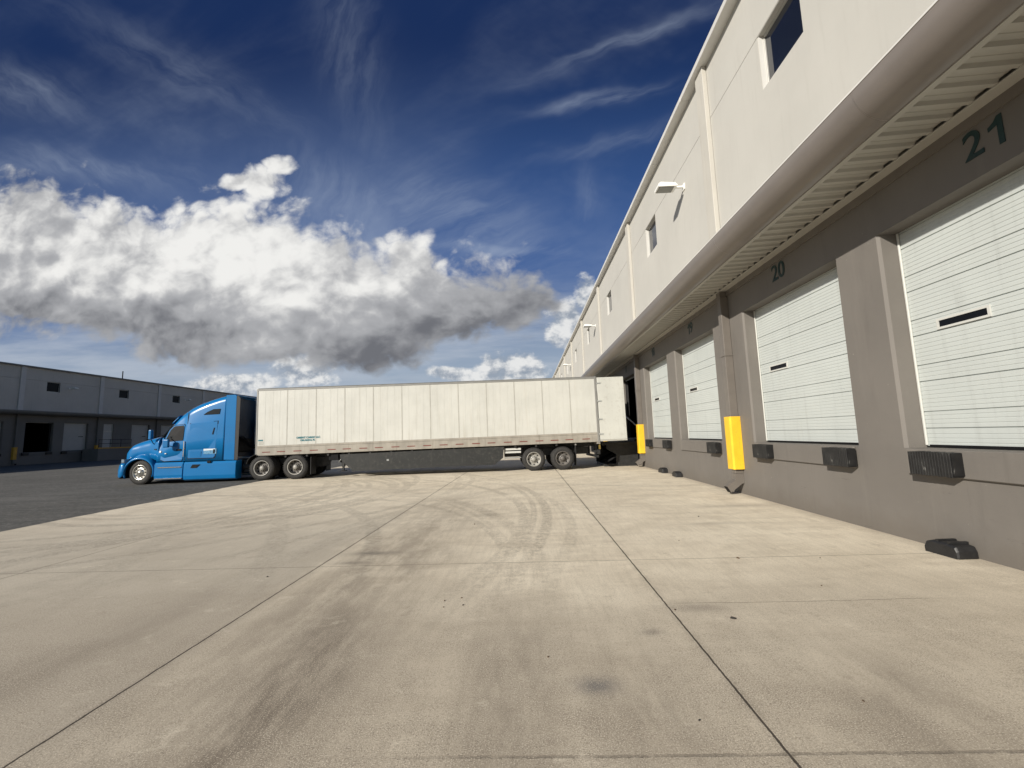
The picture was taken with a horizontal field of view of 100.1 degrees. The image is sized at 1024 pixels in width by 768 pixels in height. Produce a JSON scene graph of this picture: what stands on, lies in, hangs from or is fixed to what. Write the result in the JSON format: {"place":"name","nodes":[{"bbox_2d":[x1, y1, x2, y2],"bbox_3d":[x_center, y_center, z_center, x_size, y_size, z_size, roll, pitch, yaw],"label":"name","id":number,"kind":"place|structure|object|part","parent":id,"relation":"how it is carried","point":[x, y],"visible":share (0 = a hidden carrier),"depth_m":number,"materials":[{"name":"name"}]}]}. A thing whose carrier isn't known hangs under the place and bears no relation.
{"place":"outdoors","nodes":[
{"label":"outdoors","id":0,"kind":"place"},
{"bbox_2d":[0,460,345,531],"bbox_3d":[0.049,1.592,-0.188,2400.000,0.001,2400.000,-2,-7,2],"label":"asphalt ground","id":1,"kind":"structure","parent":0,"point":[33,494],"depth_m":16.14,"materials":[{"name":"grey asphalt"}]},
{"bbox_2d":[82,439,131,460],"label":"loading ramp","id":2,"kind":"structure","parent":1,"relation":"on","point":[108,453],"depth_m":51.80,"materials":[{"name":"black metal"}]},
{"bbox_2d":[0,361,256,465],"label":"warehouse","id":3,"kind":"structure","parent":1,"relation":"on","point":[48,415],"depth_m":51.43,"materials":[{"name":"grey concrete"}]},
{"bbox_2d":[26,422,50,451],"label":"raised door","id":4,"kind":"structure","parent":3,"relation":"in","point":[26,422],"depth_m":47.83,"materials":[{"name":"grey metal"}]},
{"bbox_2d":[47,382,60,392],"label":"window","id":5,"kind":"structure","parent":3,"relation":"in","point":[51,386],"depth_m":48.35,"materials":[{"name":"glass"}]},
{"bbox_2d":[62,423,85,450],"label":"dock door","id":6,"kind":"structure","parent":3,"relation":"in","point":[74,434],"depth_m":50.49,"materials":[{"name":"white metal"}]},
{"bbox_2d":[102,424,112,447],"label":"personnel door","id":7,"kind":"structure","parent":3,"relation":"in","point":[108,428],"depth_m":54.41,"materials":[{"name":"metal"}]},
{"bbox_2d":[119,390,128,398],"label":"window","id":8,"kind":"structure","parent":3,"relation":"in","point":[122,393],"depth_m":56.87,"materials":[{"name":"glass"}]},
{"bbox_2d":[130,425,147,446],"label":"dock door","id":9,"kind":"structure","parent":3,"relation":"in","point":[139,432],"depth_m":58.92,"materials":[{"name":"white metal"}]},
{"bbox_2d":[161,425,170,436],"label":"dock door","id":10,"kind":"structure","parent":3,"relation":"in","point":[164,428],"depth_m":63.13,"materials":[{"name":"white metal"}]},
{"bbox_2d":[172,395,179,402],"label":"window","id":11,"kind":"structure","parent":3,"relation":"in","point":[176,399],"depth_m":65.33,"materials":[{"name":"glass"}]},
{"bbox_2d":[118,395,331,484],"bbox_3d":[-12.574,2.425,19.381,8.340,3.706,2.930,-1,-7,-3],"label":"semi tractor","id":12,"kind":"object","parent":1,"relation":"on","point":[215,439],"visible":0.94,"depth_m":18.18,"materials":[{"name":"blue painted metal"},{"name":"glass"},{"name":"rubber"}]},
{"bbox_3d":[-14.341,2.486,18.133,0.945,1.530,0.144,-2,-7,-1],"label":"door","id":13,"kind":"part","parent":12,"relation":"part of","materials":[{"name":"blue metal"}]},
{"bbox_3d":[-13.312,2.960,18.024,0.440,0.240,0.006,-1,-7,-3],"label":"access door","id":14,"kind":"part","parent":12,"relation":"part of","materials":[{"name":"blue metal"}]},
{"bbox_3d":[-12.826,1.187,18.320,0.690,0.240,0.024,-2,-7,-2],"label":"sleeper window","id":15,"kind":"part","parent":12,"relation":"part of","materials":[{"name":"black glass"}]},
{"bbox_2d":[0,0,723,396],"label":"sky","id":16,"kind":"structure","parent":0,"point":[242,197],"materials":[{"name":"blue"}]},
{"bbox_2d":[0,452,1023,767],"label":"concrete apron","id":17,"kind":"object","parent":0,"point":[302,622],"visible":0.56,"depth_m":3.49,"materials":[{"name":"beige concrete"}]},
{"bbox_2d":[255,376,626,470],"bbox_3d":[-3.034,2.022,20.064,16.104,4.078,2.844,-2,-7,-2],"label":"semi trailer","id":18,"kind":"object","parent":17,"relation":"on","point":[560,423],"visible":1,"depth_m":18.73,"materials":[{"name":"metal"}]},
{"bbox_3d":[4.411,1.091,19.014,1.224,2.825,0.110,-2,-7,-2],"label":"rear door","id":19,"kind":"part","parent":18,"relation":"part of","materials":[{"name":"metal"}]},
{"bbox_2d":[591,441,638,466],"bbox_3d":[4.955,3.366,20.896,1.860,1.100,2.300,-2,-7,2],"label":"dock lift","id":20,"kind":"object","parent":17,"relation":"on","point":[618,453],"visible":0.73,"depth_m":19.84,"materials":[{"name":"black metal"}]},
{"bbox_2d":[658,467,667,472],"bbox_3d":[5.699,3.246,16.160,0.220,0.185,0.518,-2,-7,-1],"label":"wheel chock","id":21,"kind":"object","parent":17,"relation":"on","point":[662,470],"visible":0.99,"depth_m":16.01,"materials":[{"name":"rubber"}]},
{"bbox_2d":[672,471,682,476],"bbox_3d":[5.651,3.077,14.671,0.220,0.175,0.579,-3,-7,7],"label":"wheel chock","id":22,"kind":"object","parent":17,"relation":"on","point":[676,473],"visible":1,"depth_m":14.44,"materials":[{"name":"rubber"}]},
{"bbox_2d":[552,0,1023,570],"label":"warehouse","id":23,"kind":"structure","parent":17,"relation":"on","point":[806,294],"depth_m":6.76,"materials":[{"name":"beige paint"}]},
{"bbox_2d":[587,330,589,343],"bbox_3d":[6.185,-3.834,34.156,0.165,1.220,1.320,-2,-7,2],"label":"window","id":24,"kind":"structure","parent":23,"relation":"in","point":[588,332],"depth_m":34.78,"materials":[{"name":"glass"}]},
{"bbox_2d":[607,293,611,314],"bbox_3d":[5.894,-4.836,25.569,0.165,1.220,1.320,-2,-7,2],"label":"window","id":25,"kind":"structure","parent":23,"relation":"in","point":[609,303],"depth_m":26.14,"materials":[{"name":"glass"}]},
{"bbox_2d":[625,376,633,436],"bbox_3d":[6.240,1.021,21.726,0.100,3.370,3.150,-2,-7,2],"label":"raised door","id":26,"kind":"structure","parent":23,"relation":"in","point":[627,394],"depth_m":23.12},
{"bbox_2d":[646,219,656,256],"bbox_3d":[5.603,-5.839,16.983,0.165,1.220,1.320,-2,-7,2],"label":"window","id":27,"kind":"structure","parent":23,"relation":"in","point":[651,237],"depth_m":17.36,"materials":[{"name":"glass"}]},
{"bbox_2d":[649,359,671,438],"bbox_3d":[6.042,0.598,17.027,0.105,3.117,3.150,-2,-7,2],"label":"dock door","id":28,"kind":"structure","parent":23,"relation":"in","point":[661,413],"depth_m":17.37,"materials":[{"name":"white metal"}]},
{"bbox_2d":[682,334,721,439],"bbox_3d":[5.910,0.143,13.126,0.105,3.117,3.150,-2,-7,2],"label":"dock door","id":29,"kind":"structure","parent":23,"relation":"in","point":[699,365],"depth_m":13.29,"materials":[{"name":"white metal"}]},
{"bbox_2d":[758,0,802,89],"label":"window","id":30,"kind":"structure","parent":23,"relation":"in","point":[786,27],"depth_m":8.57,"materials":[{"name":"glass"}]},
{"bbox_2d":[753,267,858,444],"bbox_3d":[5.751,-0.404,8.440,0.105,3.117,3.150,-2,-7,2],"label":"dock door","id":31,"kind":"structure","parent":23,"relation":"in","point":[805,380],"depth_m":8.31,"materials":[{"name":"white metal"}]},
{"bbox_2d":[896,166,1023,449],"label":"dock door","id":32,"kind":"structure","parent":23,"relation":"in","point":[962,265],"depth_m":5.25,"materials":[{"name":"white metal"}]},
{"bbox_2d":[924,538,978,559],"bbox_3d":[5.288,1.970,5.181,0.250,0.175,0.437,-2,-7,0],"label":"wheel chock","id":33,"kind":"object","parent":17,"relation":"on","point":[953,548],"visible":1,"depth_m":5.06,"materials":[{"name":"rubber"}]}
]}

